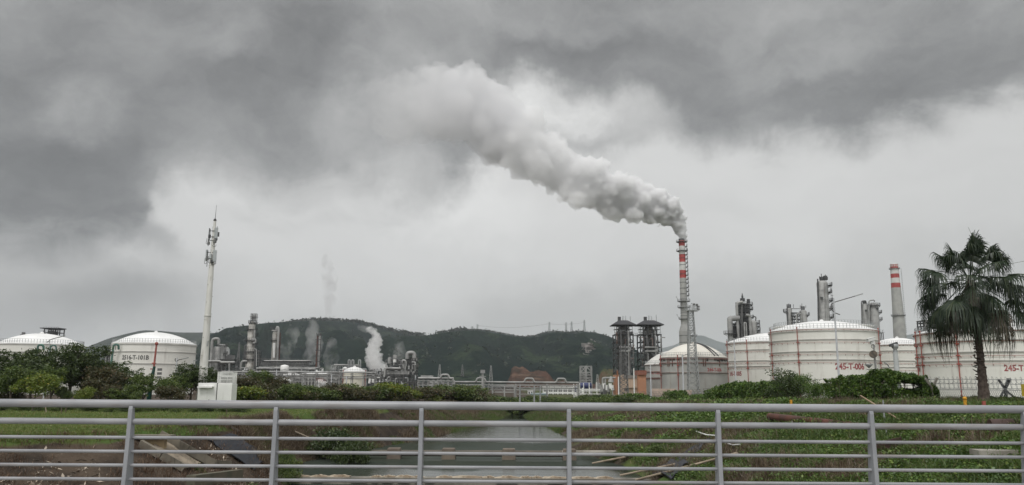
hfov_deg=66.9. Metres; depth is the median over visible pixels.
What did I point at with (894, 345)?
camera pole
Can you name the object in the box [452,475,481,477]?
stone
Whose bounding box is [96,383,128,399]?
tree
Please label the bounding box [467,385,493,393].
bush
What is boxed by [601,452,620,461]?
shrub
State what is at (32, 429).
grass
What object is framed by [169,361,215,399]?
tree
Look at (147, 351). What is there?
storage tank
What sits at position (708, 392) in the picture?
vine hedge
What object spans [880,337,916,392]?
storage tank
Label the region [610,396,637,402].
shrub
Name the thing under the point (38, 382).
young tree
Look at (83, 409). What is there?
shrub
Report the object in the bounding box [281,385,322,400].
bush
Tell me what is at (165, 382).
tree
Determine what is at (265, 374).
tree
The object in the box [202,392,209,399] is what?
door
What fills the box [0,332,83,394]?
storage tank
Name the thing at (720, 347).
hill
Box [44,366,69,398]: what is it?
tree
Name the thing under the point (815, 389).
bush
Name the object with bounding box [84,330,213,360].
hills
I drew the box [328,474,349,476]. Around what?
stone
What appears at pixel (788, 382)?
bush
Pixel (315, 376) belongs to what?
pipe rack
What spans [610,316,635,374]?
process tower
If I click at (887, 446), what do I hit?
rusty box
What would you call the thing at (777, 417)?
rusty pipe
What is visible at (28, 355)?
tree
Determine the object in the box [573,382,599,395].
steel structure
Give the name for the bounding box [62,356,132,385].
tree
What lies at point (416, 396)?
bush
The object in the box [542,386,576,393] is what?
office building
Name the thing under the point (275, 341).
distillation column
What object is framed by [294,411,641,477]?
water
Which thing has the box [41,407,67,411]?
shrub
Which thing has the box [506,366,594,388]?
terrain red earth
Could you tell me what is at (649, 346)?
process tower
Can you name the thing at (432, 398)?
bush
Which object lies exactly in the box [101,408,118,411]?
shrub
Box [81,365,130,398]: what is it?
tree
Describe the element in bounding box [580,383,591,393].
blue tank
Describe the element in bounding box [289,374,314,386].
steel structure
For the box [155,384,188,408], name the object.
tree
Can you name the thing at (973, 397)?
shrub
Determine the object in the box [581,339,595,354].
rock face
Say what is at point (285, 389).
tree
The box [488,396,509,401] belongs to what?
bush
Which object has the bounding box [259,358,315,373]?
air cooler
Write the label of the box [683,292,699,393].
lattice tower
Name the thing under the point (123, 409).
shrub
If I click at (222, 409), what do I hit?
shrub
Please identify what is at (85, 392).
bush
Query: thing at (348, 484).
water
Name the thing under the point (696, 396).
vine hedge
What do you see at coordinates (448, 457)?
pipe crossing
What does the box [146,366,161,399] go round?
sign pole
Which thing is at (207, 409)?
shrub
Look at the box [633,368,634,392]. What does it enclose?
pole
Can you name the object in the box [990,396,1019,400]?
shrub
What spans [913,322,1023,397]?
storage tank
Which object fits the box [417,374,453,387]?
pipe rack
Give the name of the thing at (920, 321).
steel structure
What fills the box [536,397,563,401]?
shrub
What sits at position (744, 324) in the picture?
process unit
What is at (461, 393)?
bush
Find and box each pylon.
[235,342,239,370]
[437,364,441,382]
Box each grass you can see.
[0,407,383,443]
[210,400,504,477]
[530,394,1020,481]
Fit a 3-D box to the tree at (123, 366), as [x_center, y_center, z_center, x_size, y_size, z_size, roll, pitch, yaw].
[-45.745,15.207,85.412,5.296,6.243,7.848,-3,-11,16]
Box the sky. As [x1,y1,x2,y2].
[0,0,1023,351]
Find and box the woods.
[196,316,639,379]
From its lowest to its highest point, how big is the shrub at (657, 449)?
1.417 m
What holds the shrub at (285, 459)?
on the ground at (387, 431)
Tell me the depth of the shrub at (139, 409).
68.98 m
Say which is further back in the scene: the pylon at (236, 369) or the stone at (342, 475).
the pylon at (236, 369)
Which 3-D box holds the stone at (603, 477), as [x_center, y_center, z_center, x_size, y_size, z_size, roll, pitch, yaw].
[5.924,15.222,50.263,1.307,0.207,0.944,0,-10,0]
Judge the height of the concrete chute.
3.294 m
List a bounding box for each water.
[289,484,407,484]
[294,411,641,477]
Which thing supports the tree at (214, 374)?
on the ground at (387, 431)
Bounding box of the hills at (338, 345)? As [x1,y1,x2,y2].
[195,321,643,386]
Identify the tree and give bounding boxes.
[0,349,46,375]
[0,365,61,398]
[0,387,28,398]
[3,344,56,398]
[8,370,64,410]
[9,352,36,365]
[38,342,115,390]
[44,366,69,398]
[45,386,76,398]
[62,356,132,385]
[64,352,132,388]
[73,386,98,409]
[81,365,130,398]
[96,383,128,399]
[97,361,145,382]
[103,383,144,399]
[113,368,133,388]
[127,391,143,399]
[129,372,157,399]
[150,377,177,399]
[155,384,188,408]
[159,374,194,392]
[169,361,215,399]
[186,365,220,390]
[234,374,265,396]
[245,369,274,383]
[256,375,291,388]
[273,383,303,400]
[915,227,1023,400]
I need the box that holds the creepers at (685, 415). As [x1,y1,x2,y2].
[533,396,839,452]
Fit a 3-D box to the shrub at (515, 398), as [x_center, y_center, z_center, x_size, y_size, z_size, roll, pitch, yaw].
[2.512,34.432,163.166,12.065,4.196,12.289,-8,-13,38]
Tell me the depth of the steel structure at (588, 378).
293.95 m
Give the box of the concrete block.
[969,449,1018,454]
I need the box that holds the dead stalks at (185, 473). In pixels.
[0,418,279,484]
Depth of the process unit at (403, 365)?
311.83 m
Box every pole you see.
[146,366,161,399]
[519,384,520,401]
[592,456,625,463]
[620,463,673,475]
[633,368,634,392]
[635,452,737,480]
[695,452,734,464]
[860,395,899,419]
[864,337,881,369]
[888,342,899,386]
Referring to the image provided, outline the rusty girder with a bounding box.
[987,419,1018,432]
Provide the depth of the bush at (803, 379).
74.16 m
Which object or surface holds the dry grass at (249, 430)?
on the ground at (387, 431)
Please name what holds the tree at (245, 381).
on the ground at (387, 431)
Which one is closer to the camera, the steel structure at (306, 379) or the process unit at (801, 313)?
the steel structure at (306, 379)
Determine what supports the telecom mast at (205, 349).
on the ground at (387, 431)
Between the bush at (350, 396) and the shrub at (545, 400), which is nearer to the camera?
the bush at (350, 396)
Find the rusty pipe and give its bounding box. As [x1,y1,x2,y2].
[767,413,861,422]
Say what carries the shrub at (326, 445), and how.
on the ground at (387, 431)
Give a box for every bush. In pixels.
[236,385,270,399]
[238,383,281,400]
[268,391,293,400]
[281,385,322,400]
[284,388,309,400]
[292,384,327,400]
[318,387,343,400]
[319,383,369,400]
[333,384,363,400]
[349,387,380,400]
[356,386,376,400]
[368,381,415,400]
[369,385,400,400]
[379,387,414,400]
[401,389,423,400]
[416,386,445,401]
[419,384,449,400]
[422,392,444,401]
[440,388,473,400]
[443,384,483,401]
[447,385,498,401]
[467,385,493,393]
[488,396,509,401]
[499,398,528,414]
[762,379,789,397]
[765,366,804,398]
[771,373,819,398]
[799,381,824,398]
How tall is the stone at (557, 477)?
0.195 m
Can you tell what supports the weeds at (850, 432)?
on the ground at (387, 431)
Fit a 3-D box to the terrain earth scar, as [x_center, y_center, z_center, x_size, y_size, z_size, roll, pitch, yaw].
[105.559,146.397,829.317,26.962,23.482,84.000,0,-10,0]
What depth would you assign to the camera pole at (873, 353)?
61.30 m
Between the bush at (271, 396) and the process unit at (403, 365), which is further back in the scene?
the process unit at (403, 365)
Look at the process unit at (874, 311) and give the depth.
328.59 m
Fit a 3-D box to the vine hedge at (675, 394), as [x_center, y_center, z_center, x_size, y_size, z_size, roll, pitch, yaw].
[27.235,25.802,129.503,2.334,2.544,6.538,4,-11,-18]
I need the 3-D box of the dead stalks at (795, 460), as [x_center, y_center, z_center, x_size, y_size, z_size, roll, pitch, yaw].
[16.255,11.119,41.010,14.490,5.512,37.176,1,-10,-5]
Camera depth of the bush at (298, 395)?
101.99 m
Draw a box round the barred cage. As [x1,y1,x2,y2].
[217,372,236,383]
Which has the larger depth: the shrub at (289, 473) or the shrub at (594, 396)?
the shrub at (594, 396)
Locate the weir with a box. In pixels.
[280,476,650,484]
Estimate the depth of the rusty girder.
34.03 m
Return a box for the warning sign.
[1021,384,1023,395]
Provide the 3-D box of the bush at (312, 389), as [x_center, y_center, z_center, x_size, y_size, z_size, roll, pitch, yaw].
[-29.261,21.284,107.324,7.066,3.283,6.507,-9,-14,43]
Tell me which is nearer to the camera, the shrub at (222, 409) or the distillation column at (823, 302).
the shrub at (222, 409)
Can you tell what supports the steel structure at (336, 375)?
on the ground at (387, 431)
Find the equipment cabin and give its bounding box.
[197,382,236,409]
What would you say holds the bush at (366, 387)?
on the ground at (387, 431)
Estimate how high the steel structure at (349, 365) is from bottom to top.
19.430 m
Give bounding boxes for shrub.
[9,407,28,410]
[31,407,46,410]
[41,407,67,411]
[77,407,95,411]
[84,407,101,411]
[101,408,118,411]
[116,408,128,411]
[135,408,151,411]
[157,408,174,410]
[166,408,184,412]
[187,408,202,412]
[199,408,217,411]
[212,408,233,411]
[230,408,250,412]
[278,449,304,477]
[279,464,303,484]
[306,426,379,461]
[327,441,370,464]
[501,396,539,411]
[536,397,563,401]
[549,397,568,410]
[558,399,576,402]
[567,393,585,399]
[575,395,599,402]
[578,393,605,402]
[579,393,613,402]
[596,394,631,402]
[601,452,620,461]
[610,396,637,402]
[618,444,642,456]
[643,443,676,460]
[690,428,703,434]
[956,395,992,398]
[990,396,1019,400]
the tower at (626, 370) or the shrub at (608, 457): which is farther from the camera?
the tower at (626, 370)
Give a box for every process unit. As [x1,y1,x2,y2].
[208,337,239,378]
[368,351,418,387]
[597,376,614,394]
[723,293,761,341]
[783,303,809,324]
[861,299,883,340]
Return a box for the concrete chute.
[134,425,242,484]
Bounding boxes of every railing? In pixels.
[0,399,1023,484]
[773,320,873,329]
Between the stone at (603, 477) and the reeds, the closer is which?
the stone at (603, 477)
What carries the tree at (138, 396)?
on the ground at (387, 431)
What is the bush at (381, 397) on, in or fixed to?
on the ground at (387, 431)
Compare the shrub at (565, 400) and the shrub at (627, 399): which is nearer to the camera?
the shrub at (627, 399)
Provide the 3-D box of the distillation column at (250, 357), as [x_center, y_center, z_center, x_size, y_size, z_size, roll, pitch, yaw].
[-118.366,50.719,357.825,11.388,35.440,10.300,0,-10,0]
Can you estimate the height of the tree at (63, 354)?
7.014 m
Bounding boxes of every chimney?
[676,238,696,345]
[889,263,906,338]
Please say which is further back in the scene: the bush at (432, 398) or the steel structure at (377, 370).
the steel structure at (377, 370)
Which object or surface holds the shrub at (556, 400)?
on the ground at (387, 431)
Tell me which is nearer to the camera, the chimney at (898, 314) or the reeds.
the reeds
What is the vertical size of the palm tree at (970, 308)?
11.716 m
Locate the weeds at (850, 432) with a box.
[606,394,1023,484]
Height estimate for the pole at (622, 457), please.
0.714 m
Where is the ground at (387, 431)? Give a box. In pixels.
[0,387,1020,484]
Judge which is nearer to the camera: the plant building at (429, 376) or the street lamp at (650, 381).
the street lamp at (650, 381)
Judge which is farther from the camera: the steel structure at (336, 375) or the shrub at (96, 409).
the steel structure at (336, 375)
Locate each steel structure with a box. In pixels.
[41,327,65,335]
[234,367,260,378]
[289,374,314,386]
[297,368,341,382]
[299,370,332,386]
[328,371,342,384]
[330,359,360,375]
[363,368,390,385]
[365,372,380,386]
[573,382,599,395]
[579,366,591,393]
[916,320,932,332]
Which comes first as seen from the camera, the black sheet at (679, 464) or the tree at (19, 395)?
the black sheet at (679, 464)
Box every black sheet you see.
[209,433,268,469]
[653,437,710,479]
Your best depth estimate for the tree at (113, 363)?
84.02 m
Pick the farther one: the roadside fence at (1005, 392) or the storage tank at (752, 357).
the storage tank at (752, 357)
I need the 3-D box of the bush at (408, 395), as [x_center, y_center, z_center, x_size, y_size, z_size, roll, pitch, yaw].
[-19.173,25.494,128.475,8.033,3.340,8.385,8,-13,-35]
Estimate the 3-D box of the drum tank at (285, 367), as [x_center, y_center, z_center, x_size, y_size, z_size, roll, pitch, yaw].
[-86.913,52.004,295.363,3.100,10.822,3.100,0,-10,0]
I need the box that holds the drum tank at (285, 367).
[280,365,288,374]
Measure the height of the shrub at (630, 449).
1.094 m
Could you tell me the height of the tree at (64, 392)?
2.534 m
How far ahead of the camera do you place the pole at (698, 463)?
43.88 m
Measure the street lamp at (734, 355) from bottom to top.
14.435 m
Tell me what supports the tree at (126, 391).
on the ground at (387, 431)
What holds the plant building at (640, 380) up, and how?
on the ground at (387, 431)
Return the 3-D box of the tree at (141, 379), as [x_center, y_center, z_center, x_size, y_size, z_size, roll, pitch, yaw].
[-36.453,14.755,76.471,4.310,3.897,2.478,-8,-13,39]
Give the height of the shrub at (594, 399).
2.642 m
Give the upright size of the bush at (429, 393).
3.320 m
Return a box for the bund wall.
[652,389,691,396]
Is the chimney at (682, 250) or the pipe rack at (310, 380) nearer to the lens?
the pipe rack at (310, 380)
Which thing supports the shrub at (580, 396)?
on the ground at (387, 431)
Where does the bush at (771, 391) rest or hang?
on the ground at (387, 431)
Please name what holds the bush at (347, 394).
on the ground at (387, 431)
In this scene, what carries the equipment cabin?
on the ground at (387, 431)
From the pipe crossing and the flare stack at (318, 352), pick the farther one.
the flare stack at (318, 352)
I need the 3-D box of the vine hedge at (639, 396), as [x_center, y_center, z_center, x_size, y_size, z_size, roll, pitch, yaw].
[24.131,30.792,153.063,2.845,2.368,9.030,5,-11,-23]
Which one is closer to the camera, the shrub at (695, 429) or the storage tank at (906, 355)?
the shrub at (695, 429)
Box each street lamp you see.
[648,363,655,397]
[680,352,691,390]
[728,337,746,380]
[830,293,862,374]
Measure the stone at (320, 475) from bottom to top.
0.200 m
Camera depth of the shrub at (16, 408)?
69.49 m
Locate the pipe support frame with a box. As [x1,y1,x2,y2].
[452,380,514,396]
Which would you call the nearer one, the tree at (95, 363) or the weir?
the weir
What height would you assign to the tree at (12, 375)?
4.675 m
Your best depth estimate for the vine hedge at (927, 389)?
54.12 m
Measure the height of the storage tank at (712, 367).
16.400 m
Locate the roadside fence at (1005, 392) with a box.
[924,376,1023,397]
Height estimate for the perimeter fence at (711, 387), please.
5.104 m
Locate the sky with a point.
(427, 166)
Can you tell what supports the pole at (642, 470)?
on the black sheet at (679, 464)
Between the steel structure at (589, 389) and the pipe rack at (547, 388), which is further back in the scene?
the steel structure at (589, 389)
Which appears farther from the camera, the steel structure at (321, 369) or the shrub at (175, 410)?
the steel structure at (321, 369)
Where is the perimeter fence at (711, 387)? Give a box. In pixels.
[619,373,919,397]
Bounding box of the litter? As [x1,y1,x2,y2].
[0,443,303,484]
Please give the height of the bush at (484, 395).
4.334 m
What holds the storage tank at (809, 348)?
on the ground at (387, 431)
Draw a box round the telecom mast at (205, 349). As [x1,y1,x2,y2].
[193,205,219,399]
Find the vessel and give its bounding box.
[319,379,326,387]
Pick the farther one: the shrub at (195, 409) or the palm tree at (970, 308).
the shrub at (195, 409)
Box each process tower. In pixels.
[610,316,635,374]
[634,316,664,369]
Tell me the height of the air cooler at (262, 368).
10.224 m
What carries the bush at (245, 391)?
on the ground at (387, 431)
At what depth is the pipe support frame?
199.21 m
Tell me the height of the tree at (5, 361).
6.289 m
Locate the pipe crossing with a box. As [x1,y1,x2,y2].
[316,447,615,459]
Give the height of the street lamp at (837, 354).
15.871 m
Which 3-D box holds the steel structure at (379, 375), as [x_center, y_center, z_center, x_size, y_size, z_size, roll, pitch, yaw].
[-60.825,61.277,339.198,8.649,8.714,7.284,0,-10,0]
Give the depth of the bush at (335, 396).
109.18 m
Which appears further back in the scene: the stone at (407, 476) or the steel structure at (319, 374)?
the steel structure at (319, 374)
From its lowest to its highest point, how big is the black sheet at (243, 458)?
2.107 m
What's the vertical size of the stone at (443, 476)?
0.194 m
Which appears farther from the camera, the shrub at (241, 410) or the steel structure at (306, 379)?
the steel structure at (306, 379)
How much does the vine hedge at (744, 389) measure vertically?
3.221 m
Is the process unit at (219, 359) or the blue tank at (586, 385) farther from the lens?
the process unit at (219, 359)
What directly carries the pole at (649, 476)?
on the ground at (387, 431)
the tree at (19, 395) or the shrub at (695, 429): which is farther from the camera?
the tree at (19, 395)
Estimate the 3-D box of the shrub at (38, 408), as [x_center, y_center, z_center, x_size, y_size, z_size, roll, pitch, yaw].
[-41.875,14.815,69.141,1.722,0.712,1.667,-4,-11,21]
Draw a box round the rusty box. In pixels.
[876,437,901,448]
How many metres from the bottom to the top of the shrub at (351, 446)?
3.710 m
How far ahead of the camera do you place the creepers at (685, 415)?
69.20 m
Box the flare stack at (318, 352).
[315,333,320,369]
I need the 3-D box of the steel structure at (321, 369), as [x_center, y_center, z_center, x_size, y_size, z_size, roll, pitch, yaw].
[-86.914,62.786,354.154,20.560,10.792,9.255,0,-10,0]
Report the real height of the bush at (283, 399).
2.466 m
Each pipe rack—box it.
[221,371,376,386]
[243,376,342,385]
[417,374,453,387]
[452,377,579,397]
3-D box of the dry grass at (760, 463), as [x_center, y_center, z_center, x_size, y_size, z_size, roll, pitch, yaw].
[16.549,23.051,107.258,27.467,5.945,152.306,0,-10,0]
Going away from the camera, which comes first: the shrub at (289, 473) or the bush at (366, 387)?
the shrub at (289, 473)
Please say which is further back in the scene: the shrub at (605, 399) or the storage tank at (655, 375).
the storage tank at (655, 375)
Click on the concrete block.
(988, 451)
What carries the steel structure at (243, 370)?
on the ground at (387, 431)
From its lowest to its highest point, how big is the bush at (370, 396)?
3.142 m
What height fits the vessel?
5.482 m
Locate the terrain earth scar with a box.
[595,369,614,385]
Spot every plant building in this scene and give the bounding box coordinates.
[421,375,436,386]
[613,370,646,394]
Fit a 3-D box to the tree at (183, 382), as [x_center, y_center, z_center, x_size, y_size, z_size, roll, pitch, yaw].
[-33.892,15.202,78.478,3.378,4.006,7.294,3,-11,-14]
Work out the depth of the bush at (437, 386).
162.96 m
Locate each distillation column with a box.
[239,313,269,377]
[269,326,280,374]
[816,274,833,320]
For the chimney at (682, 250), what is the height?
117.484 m
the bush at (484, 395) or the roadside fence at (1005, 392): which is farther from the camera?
the bush at (484, 395)
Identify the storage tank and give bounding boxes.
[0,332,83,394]
[108,331,196,394]
[342,366,365,386]
[644,351,666,394]
[659,342,728,393]
[725,333,770,382]
[768,319,881,397]
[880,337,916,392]
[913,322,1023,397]
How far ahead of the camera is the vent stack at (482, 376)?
194.78 m
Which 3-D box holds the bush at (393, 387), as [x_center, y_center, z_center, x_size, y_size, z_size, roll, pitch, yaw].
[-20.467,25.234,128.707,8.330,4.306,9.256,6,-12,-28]
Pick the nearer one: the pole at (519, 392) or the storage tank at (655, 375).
the pole at (519, 392)
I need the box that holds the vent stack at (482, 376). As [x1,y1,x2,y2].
[479,370,485,388]
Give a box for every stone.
[309,474,329,476]
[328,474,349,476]
[396,475,413,477]
[436,475,452,477]
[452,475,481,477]
[494,475,518,477]
[542,476,565,478]
[572,476,593,478]
[593,476,613,478]
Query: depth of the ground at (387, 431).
39.96 m
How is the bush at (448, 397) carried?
on the ground at (387, 431)
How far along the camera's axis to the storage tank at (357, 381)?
292.16 m
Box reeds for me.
[427,410,593,432]
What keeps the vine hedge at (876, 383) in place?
on the ground at (387, 431)
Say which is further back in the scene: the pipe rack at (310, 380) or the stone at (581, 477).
the pipe rack at (310, 380)
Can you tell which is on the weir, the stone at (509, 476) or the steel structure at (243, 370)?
the stone at (509, 476)
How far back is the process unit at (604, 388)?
243.51 m
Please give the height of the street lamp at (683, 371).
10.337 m
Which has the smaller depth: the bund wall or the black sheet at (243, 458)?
the black sheet at (243, 458)
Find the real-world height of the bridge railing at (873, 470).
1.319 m
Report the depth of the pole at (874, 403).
44.10 m
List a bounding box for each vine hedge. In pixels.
[624,393,649,399]
[644,394,711,399]
[661,390,688,400]
[703,387,720,399]
[711,379,780,399]
[820,368,929,401]
[922,375,939,397]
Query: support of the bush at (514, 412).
on the ground at (387, 431)
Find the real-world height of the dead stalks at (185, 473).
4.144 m
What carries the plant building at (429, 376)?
on the ground at (387, 431)
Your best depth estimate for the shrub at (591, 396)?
134.12 m
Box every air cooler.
[255,367,272,370]
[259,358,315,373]
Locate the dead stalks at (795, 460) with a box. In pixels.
[630,402,1003,481]
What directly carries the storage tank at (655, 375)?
on the ground at (387, 431)
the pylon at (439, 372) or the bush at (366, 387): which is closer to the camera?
the bush at (366, 387)
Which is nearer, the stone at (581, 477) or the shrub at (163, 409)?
the stone at (581, 477)
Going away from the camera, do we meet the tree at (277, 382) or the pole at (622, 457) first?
the pole at (622, 457)

